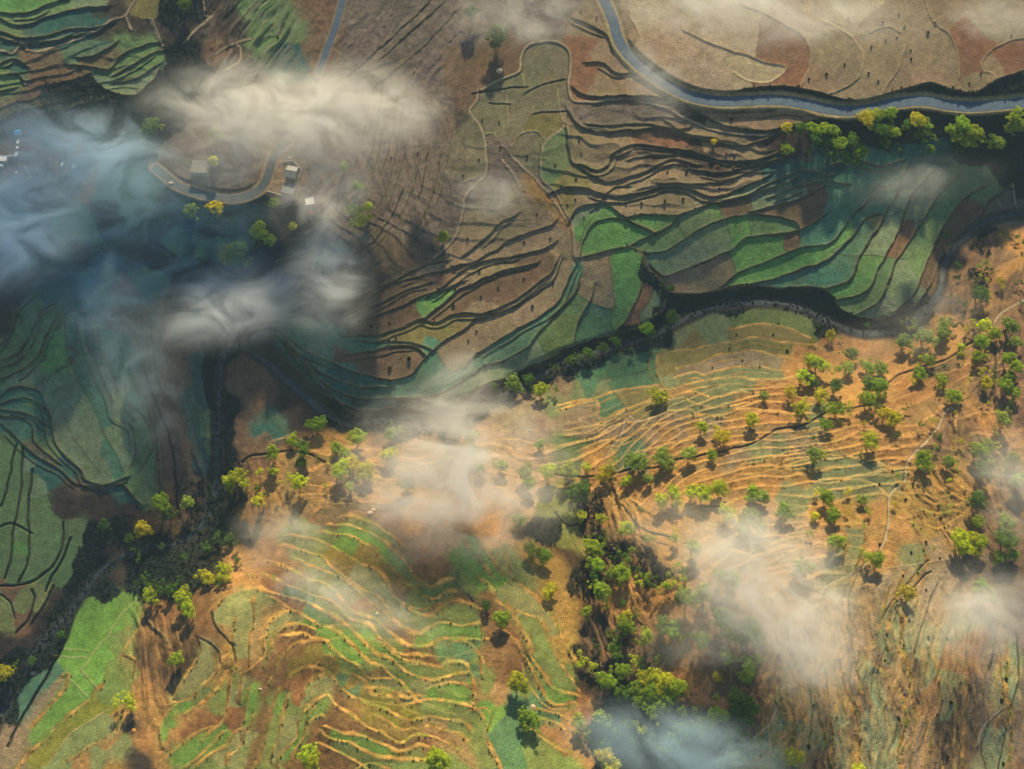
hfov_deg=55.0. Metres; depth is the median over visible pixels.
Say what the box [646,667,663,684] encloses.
tree
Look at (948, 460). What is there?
tree
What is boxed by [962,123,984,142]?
tree
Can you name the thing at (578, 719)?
tree
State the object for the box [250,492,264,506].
tree
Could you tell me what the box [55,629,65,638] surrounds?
tree
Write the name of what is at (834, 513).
tree
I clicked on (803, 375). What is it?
tree
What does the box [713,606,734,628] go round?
tree
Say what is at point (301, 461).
tree
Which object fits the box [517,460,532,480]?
tree
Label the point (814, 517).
tree
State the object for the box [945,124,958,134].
tree
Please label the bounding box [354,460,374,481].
tree
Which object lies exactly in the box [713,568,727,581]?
tree
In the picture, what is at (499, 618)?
tree
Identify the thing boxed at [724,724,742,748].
tree
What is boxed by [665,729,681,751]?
tree
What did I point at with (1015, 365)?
tree
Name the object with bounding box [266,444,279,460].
tree
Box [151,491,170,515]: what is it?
tree
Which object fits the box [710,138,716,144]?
tree
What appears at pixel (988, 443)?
tree
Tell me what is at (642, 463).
tree
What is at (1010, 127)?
tree
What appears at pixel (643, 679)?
tree
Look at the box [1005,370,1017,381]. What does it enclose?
tree
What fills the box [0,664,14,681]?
tree
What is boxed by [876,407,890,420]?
tree
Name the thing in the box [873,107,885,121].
tree
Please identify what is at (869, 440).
tree
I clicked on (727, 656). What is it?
tree
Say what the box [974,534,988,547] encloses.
tree
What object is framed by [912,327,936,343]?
tree
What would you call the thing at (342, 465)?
tree
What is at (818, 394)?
tree
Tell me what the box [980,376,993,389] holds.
tree
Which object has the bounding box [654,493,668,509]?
tree
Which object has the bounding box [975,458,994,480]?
tree
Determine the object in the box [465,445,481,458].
tree
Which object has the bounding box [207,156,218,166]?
tree
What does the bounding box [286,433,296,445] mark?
tree
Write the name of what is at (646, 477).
tree
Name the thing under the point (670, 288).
tree
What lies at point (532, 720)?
tree
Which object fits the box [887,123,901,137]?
tree
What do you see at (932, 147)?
tree
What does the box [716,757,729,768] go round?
tree
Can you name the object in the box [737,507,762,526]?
tree
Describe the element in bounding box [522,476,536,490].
tree
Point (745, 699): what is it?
tree
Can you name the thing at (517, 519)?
tree
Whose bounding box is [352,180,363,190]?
tree
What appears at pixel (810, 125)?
tree
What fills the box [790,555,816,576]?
tree
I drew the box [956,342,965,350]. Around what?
tree
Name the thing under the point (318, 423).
tree
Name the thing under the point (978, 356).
tree
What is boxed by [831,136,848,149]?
tree
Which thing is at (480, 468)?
tree
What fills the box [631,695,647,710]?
tree
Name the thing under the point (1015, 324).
tree
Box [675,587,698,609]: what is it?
tree
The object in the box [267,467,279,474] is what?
tree
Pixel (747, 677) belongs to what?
tree
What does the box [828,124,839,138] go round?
tree
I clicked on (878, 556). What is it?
tree
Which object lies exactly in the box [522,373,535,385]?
tree
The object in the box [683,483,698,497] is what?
tree
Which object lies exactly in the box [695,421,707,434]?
tree
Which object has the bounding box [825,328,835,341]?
tree
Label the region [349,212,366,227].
tree
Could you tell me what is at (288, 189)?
farmhouse
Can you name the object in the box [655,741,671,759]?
tree
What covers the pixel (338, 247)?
tree
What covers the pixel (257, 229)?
tree
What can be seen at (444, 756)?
tree
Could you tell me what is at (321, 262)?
tree
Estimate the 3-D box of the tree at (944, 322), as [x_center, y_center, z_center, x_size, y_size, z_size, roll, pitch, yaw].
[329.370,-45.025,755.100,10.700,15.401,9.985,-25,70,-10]
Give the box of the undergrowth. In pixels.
[0,0,1023,768]
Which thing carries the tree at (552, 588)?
on the terrain
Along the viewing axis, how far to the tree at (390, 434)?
741.24 m
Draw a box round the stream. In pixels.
[0,211,1023,719]
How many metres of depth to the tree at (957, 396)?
715.79 m
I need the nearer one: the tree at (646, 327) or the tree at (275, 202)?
the tree at (646, 327)
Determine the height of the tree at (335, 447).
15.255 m
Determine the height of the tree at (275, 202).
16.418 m
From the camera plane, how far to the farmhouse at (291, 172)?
806.91 m
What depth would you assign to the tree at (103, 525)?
736.58 m
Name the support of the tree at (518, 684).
on the terrain
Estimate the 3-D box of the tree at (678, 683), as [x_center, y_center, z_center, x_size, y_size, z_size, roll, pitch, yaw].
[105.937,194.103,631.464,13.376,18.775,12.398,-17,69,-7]
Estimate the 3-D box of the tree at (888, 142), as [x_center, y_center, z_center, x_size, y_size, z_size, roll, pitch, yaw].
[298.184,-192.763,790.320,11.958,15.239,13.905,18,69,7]
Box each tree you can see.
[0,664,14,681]
[27,656,35,666]
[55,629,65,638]
[89,238,108,252]
[97,518,110,530]
[122,692,135,712]
[123,533,134,542]
[134,520,154,537]
[138,129,151,139]
[139,117,159,133]
[142,586,156,602]
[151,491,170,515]
[160,506,178,520]
[161,582,178,596]
[166,649,183,667]
[172,590,192,608]
[176,0,191,12]
[180,495,194,509]
[181,595,195,618]
[183,203,198,217]
[200,569,214,584]
[204,200,222,213]
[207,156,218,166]
[208,125,224,139]
[214,561,231,578]
[220,251,237,265]
[221,475,237,492]
[223,532,233,545]
[225,241,248,256]
[228,467,248,481]
[240,256,252,268]
[248,220,267,240]
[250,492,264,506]
[261,234,276,246]
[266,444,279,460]
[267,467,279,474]
[268,197,279,207]
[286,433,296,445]
[288,222,297,230]
[291,472,308,489]
[295,438,310,456]
[296,455,306,467]
[296,742,317,762]
[303,415,327,431]
[303,748,320,768]
[312,255,331,270]
[330,440,343,457]
[331,239,344,252]
[331,457,347,481]
[338,161,347,171]
[338,447,352,461]
[344,481,353,492]
[345,203,361,215]
[345,427,367,445]
[345,454,360,473]
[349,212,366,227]
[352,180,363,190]
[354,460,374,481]
[362,201,372,210]
[377,447,396,464]
[383,427,397,440]
[396,475,416,491]
[422,746,444,764]
[435,749,450,768]
[437,230,451,242]
[463,5,481,18]
[465,431,480,443]
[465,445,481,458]
[474,461,486,473]
[482,599,491,613]
[484,23,507,44]
[488,382,498,390]
[489,39,501,49]
[491,610,511,630]
[492,459,508,471]
[504,372,521,389]
[506,670,528,690]
[510,513,528,527]
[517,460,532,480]
[517,706,533,724]
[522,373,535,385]
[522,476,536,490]
[523,540,536,556]
[525,711,540,728]
[533,382,549,396]
[534,439,544,449]
[535,548,552,564]
[538,463,557,479]
[541,582,558,600]
[558,459,572,475]
[562,479,591,503]
[564,354,576,364]
[571,712,586,730]
[574,508,586,523]
[580,605,591,620]
[581,462,590,473]
[582,347,594,359]
[583,538,601,556]
[590,708,607,725]
[591,556,605,573]
[593,579,609,599]
[593,671,616,689]
[594,747,613,767]
[595,513,608,524]
[596,342,608,353]
[598,465,612,481]
[600,757,621,768]
[604,565,620,580]
[607,642,618,654]
[609,336,621,348]
[613,684,632,701]
[614,563,631,585]
[615,663,631,679]
[618,617,636,635]
[619,520,636,535]
[621,475,633,486]
[624,451,636,466]
[629,679,645,695]
[631,452,649,470]
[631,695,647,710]
[636,669,652,686]
[638,322,654,337]
[638,683,659,702]
[639,626,654,646]
[642,473,653,484]
[642,699,656,714]
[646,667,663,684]
[647,387,669,404]
[651,445,670,465]
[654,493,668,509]
[655,681,668,698]
[655,698,669,713]
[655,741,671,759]
[656,614,670,634]
[656,672,674,690]
[659,454,676,471]
[662,687,680,704]
[663,620,681,639]
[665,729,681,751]
[666,284,674,291]
[666,309,678,327]
[666,483,680,505]
[670,677,687,696]
[671,722,690,740]
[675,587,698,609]
[679,446,698,460]
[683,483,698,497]
[683,539,701,554]
[693,483,711,502]
[694,716,712,733]
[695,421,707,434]
[695,581,713,601]
[696,631,710,650]
[706,448,717,461]
[706,705,731,725]
[709,479,730,496]
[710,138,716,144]
[712,430,731,443]
[712,671,723,681]
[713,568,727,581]
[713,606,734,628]
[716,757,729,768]
[718,503,736,520]
[718,620,746,641]
[719,569,742,590]
[720,647,738,665]
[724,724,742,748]
[725,751,745,768]
[728,685,741,703]
[729,703,746,721]
[733,517,750,534]
[734,691,756,708]
[736,669,754,683]
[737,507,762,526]
[738,632,750,648]
[738,713,755,726]
[739,655,757,672]
[740,615,763,641]
[743,701,762,717]
[744,411,759,427]
[747,483,758,497]
[749,632,766,647]
[752,488,769,503]
[753,518,767,535]
[759,391,769,401]
[774,501,792,518]
[780,122,792,134]
[780,142,793,153]
[783,384,797,400]
[783,746,802,767]
[790,401,808,414]
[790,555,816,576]
[794,122,806,134]
[795,368,810,382]
[804,352,815,368]
[805,121,816,132]
[805,376,818,387]
[805,445,823,463]
[807,130,822,148]
[808,355,832,372]
[810,511,819,522]
[814,387,828,402]
[815,122,834,135]
[819,418,834,431]
[819,487,835,503]
[820,134,834,146]
[824,148,839,162]
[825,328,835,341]
[826,506,841,523]
[826,534,847,551]
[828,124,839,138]
[828,401,846,414]
[829,378,843,393]
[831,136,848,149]
[841,361,854,375]
[842,154,859,165]
[842,347,858,360]
[846,131,861,147]
[850,762,866,768]
[851,145,869,157]
[855,109,874,129]
[856,494,868,504]
[857,391,877,406]
[860,361,874,376]
[862,375,875,392]
[862,430,878,450]
[868,120,883,131]
[870,377,888,392]
[870,550,884,567]
[872,124,889,136]
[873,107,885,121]
[874,359,888,377]
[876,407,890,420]
[877,135,891,149]
[884,106,897,121]
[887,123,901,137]
[888,408,903,425]
[895,333,912,346]
[901,119,911,129]
[901,584,917,601]
[909,111,925,126]
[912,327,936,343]
[912,366,927,380]
[916,449,931,469]
[921,354,935,366]
[925,144,934,152]
[935,373,948,387]
[936,325,951,339]
[937,316,951,326]
[941,455,955,467]
[942,230,951,238]
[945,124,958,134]
[945,388,963,402]
[949,527,969,548]
[950,131,967,143]
[952,539,975,554]
[955,114,969,134]
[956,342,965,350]
[958,530,978,544]
[960,135,976,148]
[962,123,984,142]
[965,491,987,509]
[968,543,982,557]
[969,441,988,457]
[971,350,984,363]
[971,515,985,527]
[972,285,991,302]
[972,577,987,594]
[973,317,991,331]
[974,333,990,349]
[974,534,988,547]
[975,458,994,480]
[978,579,997,603]
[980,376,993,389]
[982,438,996,453]
[987,326,1002,339]
[991,136,1006,148]
[992,527,1020,554]
[992,550,1008,565]
[994,409,1012,428]
[995,376,1013,394]
[998,511,1012,529]
[1001,316,1019,332]
[1001,352,1016,363]
[1003,122,1016,135]
[1003,451,1021,465]
[1004,549,1019,561]
[1005,105,1023,121]
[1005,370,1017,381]
[1007,335,1022,346]
[1009,359,1023,372]
[1009,387,1020,399]
[1009,471,1023,488]
[1015,118,1023,131]
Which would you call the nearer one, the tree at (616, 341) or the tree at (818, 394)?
the tree at (818, 394)
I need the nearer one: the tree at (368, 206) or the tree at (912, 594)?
the tree at (912, 594)
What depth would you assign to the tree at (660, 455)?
699.85 m
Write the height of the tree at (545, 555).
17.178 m
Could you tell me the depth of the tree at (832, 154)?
782.51 m
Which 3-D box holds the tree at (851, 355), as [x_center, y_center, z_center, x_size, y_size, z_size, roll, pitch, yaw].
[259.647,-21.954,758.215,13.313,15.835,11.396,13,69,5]
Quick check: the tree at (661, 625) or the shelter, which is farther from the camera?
the shelter
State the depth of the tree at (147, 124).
821.89 m
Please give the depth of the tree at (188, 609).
687.70 m
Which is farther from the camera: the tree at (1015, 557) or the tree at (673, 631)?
the tree at (1015, 557)
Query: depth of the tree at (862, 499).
673.82 m
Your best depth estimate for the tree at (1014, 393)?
714.34 m
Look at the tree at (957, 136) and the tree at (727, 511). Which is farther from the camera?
the tree at (957, 136)
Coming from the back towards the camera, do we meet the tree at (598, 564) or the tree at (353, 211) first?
the tree at (353, 211)
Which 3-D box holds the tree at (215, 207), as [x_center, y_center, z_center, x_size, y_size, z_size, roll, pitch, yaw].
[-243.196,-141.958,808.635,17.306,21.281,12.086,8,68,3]
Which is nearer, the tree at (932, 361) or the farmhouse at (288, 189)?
the tree at (932, 361)
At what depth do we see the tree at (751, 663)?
624.98 m
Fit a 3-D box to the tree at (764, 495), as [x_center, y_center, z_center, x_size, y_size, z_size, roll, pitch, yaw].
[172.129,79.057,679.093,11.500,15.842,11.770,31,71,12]
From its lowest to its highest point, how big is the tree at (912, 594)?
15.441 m
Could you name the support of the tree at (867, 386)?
on the terrain
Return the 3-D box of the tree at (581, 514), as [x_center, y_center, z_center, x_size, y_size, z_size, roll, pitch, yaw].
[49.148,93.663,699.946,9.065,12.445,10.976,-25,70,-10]
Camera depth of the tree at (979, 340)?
735.14 m
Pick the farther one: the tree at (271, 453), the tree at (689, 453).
the tree at (271, 453)
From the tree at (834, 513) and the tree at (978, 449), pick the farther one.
the tree at (978, 449)
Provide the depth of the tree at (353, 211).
783.55 m
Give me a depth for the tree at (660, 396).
734.33 m
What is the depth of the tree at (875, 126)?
783.27 m
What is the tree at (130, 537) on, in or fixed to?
on the terrain
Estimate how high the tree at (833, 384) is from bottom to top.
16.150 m
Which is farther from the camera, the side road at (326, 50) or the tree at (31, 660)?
the side road at (326, 50)
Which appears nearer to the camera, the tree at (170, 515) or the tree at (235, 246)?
the tree at (170, 515)
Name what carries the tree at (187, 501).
on the terrain
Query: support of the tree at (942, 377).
on the terrain
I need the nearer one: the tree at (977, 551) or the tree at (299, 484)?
the tree at (977, 551)
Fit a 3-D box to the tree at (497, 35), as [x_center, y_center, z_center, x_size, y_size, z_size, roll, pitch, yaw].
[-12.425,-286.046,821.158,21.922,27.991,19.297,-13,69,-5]
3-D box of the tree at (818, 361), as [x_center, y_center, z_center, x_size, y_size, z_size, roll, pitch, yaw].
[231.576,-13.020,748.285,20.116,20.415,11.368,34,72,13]
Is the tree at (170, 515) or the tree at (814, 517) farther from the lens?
the tree at (170, 515)
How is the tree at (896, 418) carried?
on the terrain
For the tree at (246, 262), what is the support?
on the terrain
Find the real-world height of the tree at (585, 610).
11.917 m
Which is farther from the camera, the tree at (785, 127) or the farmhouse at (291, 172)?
the farmhouse at (291, 172)
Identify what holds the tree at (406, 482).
on the terrain
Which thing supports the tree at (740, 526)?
on the terrain
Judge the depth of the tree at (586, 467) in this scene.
713.88 m
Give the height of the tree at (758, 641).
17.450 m
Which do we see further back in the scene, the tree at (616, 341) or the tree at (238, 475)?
the tree at (616, 341)
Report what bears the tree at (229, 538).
on the terrain
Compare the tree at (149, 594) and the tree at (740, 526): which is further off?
the tree at (149, 594)
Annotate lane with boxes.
[151,137,290,201]
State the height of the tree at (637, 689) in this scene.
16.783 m
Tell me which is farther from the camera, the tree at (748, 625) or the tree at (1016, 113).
the tree at (1016, 113)
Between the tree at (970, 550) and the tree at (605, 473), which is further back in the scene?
the tree at (605, 473)
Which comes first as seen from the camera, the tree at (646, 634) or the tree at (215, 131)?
the tree at (646, 634)
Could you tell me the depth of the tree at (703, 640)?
632.48 m
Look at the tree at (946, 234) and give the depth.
792.30 m
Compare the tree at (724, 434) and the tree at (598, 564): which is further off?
the tree at (724, 434)
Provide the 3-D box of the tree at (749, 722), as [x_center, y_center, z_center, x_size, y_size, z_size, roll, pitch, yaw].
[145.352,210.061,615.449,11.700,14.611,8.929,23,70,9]
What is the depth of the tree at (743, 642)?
627.77 m
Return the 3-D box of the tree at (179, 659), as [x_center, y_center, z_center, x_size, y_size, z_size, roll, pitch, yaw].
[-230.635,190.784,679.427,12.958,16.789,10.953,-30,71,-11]
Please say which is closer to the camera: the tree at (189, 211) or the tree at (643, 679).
the tree at (643, 679)
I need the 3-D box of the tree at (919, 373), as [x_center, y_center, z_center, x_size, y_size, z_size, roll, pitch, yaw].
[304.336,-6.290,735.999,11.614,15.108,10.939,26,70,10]
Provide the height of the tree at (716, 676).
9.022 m
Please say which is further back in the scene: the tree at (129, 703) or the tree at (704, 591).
the tree at (129, 703)
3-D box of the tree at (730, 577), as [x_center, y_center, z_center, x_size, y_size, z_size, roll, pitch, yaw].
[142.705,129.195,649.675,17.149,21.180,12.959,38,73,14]
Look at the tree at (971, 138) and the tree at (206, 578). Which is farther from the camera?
the tree at (971, 138)
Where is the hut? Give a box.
[305,196,314,206]
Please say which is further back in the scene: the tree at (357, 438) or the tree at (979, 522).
the tree at (357, 438)
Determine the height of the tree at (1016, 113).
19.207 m
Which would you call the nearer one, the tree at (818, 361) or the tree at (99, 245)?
the tree at (818, 361)
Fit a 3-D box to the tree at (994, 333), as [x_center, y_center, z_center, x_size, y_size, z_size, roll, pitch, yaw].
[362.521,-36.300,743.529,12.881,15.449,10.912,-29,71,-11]
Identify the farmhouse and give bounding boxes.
[190,159,210,175]
[280,182,296,196]
[284,165,297,179]
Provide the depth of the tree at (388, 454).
726.83 m
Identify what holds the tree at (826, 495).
on the terrain
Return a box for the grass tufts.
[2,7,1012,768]
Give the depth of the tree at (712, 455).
698.58 m
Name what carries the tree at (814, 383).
on the terrain
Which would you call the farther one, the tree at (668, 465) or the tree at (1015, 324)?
the tree at (1015, 324)
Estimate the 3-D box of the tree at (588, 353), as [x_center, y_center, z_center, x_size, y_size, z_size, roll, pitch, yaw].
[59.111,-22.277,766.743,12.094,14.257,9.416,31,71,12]
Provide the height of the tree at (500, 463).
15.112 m
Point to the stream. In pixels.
(540, 375)
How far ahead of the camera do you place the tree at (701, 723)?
615.18 m
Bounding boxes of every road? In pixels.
[315,0,345,75]
[599,0,1023,115]
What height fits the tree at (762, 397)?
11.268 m
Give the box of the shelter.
[14,130,20,135]
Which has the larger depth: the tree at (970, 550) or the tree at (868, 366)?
the tree at (868, 366)
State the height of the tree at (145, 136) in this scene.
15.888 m
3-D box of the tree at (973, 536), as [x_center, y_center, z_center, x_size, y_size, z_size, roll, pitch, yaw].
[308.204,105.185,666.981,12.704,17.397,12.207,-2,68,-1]
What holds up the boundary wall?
on the terrain
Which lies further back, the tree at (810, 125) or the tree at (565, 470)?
the tree at (810, 125)
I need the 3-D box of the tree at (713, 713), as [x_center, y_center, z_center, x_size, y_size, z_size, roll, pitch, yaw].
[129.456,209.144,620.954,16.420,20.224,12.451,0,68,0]
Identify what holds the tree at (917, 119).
on the terrain
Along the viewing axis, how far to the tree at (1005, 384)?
715.21 m
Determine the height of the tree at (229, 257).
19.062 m
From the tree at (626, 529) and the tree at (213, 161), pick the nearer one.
the tree at (626, 529)
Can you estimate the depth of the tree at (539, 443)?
725.31 m
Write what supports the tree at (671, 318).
on the terrain
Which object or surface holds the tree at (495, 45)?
on the terrain
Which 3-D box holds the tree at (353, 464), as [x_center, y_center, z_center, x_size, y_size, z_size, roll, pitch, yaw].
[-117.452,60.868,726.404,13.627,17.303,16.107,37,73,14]
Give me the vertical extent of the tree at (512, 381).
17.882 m
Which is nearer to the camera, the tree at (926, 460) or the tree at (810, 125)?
the tree at (926, 460)
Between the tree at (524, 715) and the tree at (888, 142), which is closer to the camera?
the tree at (524, 715)
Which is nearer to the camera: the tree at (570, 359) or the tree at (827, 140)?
the tree at (570, 359)
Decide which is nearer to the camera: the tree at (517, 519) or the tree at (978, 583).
the tree at (978, 583)
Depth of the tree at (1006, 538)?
660.30 m
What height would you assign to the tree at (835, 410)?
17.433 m
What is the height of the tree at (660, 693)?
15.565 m
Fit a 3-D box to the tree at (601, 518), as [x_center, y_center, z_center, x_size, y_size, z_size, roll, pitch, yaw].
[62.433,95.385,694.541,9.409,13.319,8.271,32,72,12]
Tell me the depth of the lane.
813.40 m
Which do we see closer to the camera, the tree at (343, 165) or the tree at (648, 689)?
the tree at (648, 689)
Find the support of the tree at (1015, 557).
on the terrain
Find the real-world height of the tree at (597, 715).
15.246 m
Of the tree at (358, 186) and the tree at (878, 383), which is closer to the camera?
the tree at (878, 383)
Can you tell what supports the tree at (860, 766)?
on the terrain
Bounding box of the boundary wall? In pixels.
[267,188,299,198]
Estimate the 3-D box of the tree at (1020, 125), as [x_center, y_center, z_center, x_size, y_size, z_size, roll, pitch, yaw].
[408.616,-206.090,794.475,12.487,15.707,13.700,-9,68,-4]
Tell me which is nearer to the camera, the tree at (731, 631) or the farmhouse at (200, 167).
the tree at (731, 631)
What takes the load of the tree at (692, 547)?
on the terrain
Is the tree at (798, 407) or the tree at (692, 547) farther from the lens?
the tree at (798, 407)
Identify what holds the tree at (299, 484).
on the terrain
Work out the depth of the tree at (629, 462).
705.28 m
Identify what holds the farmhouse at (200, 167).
on the terrain
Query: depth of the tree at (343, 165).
799.64 m
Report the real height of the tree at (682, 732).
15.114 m
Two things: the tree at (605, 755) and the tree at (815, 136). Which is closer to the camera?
the tree at (605, 755)
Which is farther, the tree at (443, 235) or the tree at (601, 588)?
the tree at (443, 235)
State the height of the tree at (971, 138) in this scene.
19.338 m
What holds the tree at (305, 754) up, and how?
on the terrain
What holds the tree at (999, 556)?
on the terrain
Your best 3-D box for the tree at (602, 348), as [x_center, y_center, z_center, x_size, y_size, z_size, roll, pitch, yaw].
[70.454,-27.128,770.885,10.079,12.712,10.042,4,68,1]
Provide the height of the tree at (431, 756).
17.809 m
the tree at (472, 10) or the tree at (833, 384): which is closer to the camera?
the tree at (833, 384)
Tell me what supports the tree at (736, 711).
on the terrain
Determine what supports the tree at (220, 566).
on the terrain
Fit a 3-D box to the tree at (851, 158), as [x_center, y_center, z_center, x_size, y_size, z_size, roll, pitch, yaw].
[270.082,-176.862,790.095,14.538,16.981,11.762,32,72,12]
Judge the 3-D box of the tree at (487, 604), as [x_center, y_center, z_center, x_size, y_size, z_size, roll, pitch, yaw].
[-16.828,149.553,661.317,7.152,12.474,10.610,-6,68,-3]
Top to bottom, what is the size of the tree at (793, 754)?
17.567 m
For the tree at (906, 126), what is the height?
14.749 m
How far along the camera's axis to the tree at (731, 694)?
618.60 m
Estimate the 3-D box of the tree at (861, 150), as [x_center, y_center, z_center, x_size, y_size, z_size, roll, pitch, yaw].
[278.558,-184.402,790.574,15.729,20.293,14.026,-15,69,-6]
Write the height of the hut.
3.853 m
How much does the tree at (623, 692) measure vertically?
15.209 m
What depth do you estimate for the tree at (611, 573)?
667.99 m
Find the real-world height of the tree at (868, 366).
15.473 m
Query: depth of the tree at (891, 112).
783.88 m
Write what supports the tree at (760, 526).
on the terrain
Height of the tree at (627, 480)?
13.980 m
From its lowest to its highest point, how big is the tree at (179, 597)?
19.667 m
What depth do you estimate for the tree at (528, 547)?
679.83 m
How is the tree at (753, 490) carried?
on the terrain
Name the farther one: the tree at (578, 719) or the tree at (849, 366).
the tree at (849, 366)
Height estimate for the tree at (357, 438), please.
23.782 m
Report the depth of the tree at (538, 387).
749.10 m
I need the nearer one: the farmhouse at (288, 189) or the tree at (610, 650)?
the tree at (610, 650)
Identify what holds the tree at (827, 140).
on the terrain
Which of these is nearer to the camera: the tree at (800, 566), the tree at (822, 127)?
the tree at (800, 566)
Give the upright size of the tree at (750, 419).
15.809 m
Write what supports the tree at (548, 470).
on the terrain
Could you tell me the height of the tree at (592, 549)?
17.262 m
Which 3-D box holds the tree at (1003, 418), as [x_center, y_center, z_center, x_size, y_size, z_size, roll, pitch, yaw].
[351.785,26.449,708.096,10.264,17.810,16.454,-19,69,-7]
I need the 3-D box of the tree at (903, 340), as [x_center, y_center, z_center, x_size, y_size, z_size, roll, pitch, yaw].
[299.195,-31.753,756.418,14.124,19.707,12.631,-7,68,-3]
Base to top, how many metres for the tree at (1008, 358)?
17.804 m
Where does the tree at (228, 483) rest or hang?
on the terrain
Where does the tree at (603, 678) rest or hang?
on the terrain
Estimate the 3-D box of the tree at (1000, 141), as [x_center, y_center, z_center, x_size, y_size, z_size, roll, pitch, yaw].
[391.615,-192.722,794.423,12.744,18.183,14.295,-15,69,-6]
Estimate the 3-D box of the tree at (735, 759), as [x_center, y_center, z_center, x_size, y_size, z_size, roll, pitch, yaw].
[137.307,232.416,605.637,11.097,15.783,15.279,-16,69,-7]
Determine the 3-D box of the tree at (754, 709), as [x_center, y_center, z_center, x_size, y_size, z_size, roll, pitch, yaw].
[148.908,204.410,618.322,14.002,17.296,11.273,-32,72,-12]
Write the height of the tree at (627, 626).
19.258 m
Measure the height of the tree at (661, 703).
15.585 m
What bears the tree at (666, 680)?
on the terrain
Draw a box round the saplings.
[2,108,1023,768]
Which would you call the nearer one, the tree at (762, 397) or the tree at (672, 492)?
the tree at (672, 492)
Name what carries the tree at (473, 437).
on the terrain
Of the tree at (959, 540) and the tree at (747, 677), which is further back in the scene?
the tree at (959, 540)
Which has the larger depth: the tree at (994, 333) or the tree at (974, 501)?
the tree at (994, 333)
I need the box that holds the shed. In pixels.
[0,155,7,162]
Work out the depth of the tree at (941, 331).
745.27 m
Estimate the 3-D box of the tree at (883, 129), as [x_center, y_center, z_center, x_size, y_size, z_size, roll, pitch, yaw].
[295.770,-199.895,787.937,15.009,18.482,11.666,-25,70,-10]
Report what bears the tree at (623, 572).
on the terrain
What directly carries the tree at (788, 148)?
on the terrain
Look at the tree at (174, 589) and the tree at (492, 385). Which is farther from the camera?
the tree at (492, 385)
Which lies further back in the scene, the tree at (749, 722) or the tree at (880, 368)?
the tree at (880, 368)
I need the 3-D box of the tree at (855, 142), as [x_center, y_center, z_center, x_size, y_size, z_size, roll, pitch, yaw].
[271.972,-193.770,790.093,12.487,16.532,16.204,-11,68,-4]
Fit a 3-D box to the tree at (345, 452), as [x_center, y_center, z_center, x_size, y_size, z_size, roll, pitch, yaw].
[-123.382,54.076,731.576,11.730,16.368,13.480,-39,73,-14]
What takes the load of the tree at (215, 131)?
on the terrain
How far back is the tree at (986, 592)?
643.25 m
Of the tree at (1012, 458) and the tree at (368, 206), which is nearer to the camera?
the tree at (1012, 458)
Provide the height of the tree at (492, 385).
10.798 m
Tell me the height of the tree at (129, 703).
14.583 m
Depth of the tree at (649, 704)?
625.47 m
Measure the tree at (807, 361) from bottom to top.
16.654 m
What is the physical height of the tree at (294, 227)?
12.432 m
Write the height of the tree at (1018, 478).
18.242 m
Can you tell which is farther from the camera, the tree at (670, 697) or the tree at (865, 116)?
the tree at (865, 116)
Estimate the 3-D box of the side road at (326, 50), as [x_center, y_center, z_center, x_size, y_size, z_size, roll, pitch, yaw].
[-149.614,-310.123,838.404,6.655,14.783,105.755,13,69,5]
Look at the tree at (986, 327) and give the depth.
741.51 m
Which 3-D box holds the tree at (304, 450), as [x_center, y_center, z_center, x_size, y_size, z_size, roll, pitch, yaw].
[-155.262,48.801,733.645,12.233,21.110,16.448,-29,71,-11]
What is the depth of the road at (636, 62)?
794.99 m
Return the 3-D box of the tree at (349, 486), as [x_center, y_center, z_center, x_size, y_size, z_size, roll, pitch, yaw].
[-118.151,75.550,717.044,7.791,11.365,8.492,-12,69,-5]
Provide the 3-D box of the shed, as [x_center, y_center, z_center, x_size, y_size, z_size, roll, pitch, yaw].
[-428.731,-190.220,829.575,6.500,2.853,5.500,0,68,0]
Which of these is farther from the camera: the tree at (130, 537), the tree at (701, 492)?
the tree at (130, 537)
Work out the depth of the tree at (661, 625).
642.22 m
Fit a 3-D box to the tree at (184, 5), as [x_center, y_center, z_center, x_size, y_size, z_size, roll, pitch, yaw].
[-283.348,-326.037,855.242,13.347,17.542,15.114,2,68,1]
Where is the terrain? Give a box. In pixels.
[0,0,1023,768]
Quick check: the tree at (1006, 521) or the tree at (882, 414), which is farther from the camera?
the tree at (882, 414)
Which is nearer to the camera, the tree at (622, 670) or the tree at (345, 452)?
the tree at (622, 670)
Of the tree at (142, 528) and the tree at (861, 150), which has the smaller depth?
the tree at (142, 528)
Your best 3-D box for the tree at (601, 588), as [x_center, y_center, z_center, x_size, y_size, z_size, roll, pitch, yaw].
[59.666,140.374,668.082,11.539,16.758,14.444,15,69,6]
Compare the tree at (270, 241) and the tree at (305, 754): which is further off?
the tree at (270, 241)
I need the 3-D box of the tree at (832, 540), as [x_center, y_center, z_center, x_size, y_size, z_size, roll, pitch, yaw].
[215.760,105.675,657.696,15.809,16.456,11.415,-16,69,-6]
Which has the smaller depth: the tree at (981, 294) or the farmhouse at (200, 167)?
the tree at (981, 294)
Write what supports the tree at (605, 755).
on the terrain
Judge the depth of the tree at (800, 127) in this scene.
785.31 m
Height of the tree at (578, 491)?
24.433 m
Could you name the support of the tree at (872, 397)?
on the terrain
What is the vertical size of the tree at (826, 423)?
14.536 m
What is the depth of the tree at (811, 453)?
691.77 m
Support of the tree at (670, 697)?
on the terrain
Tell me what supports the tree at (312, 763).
on the terrain

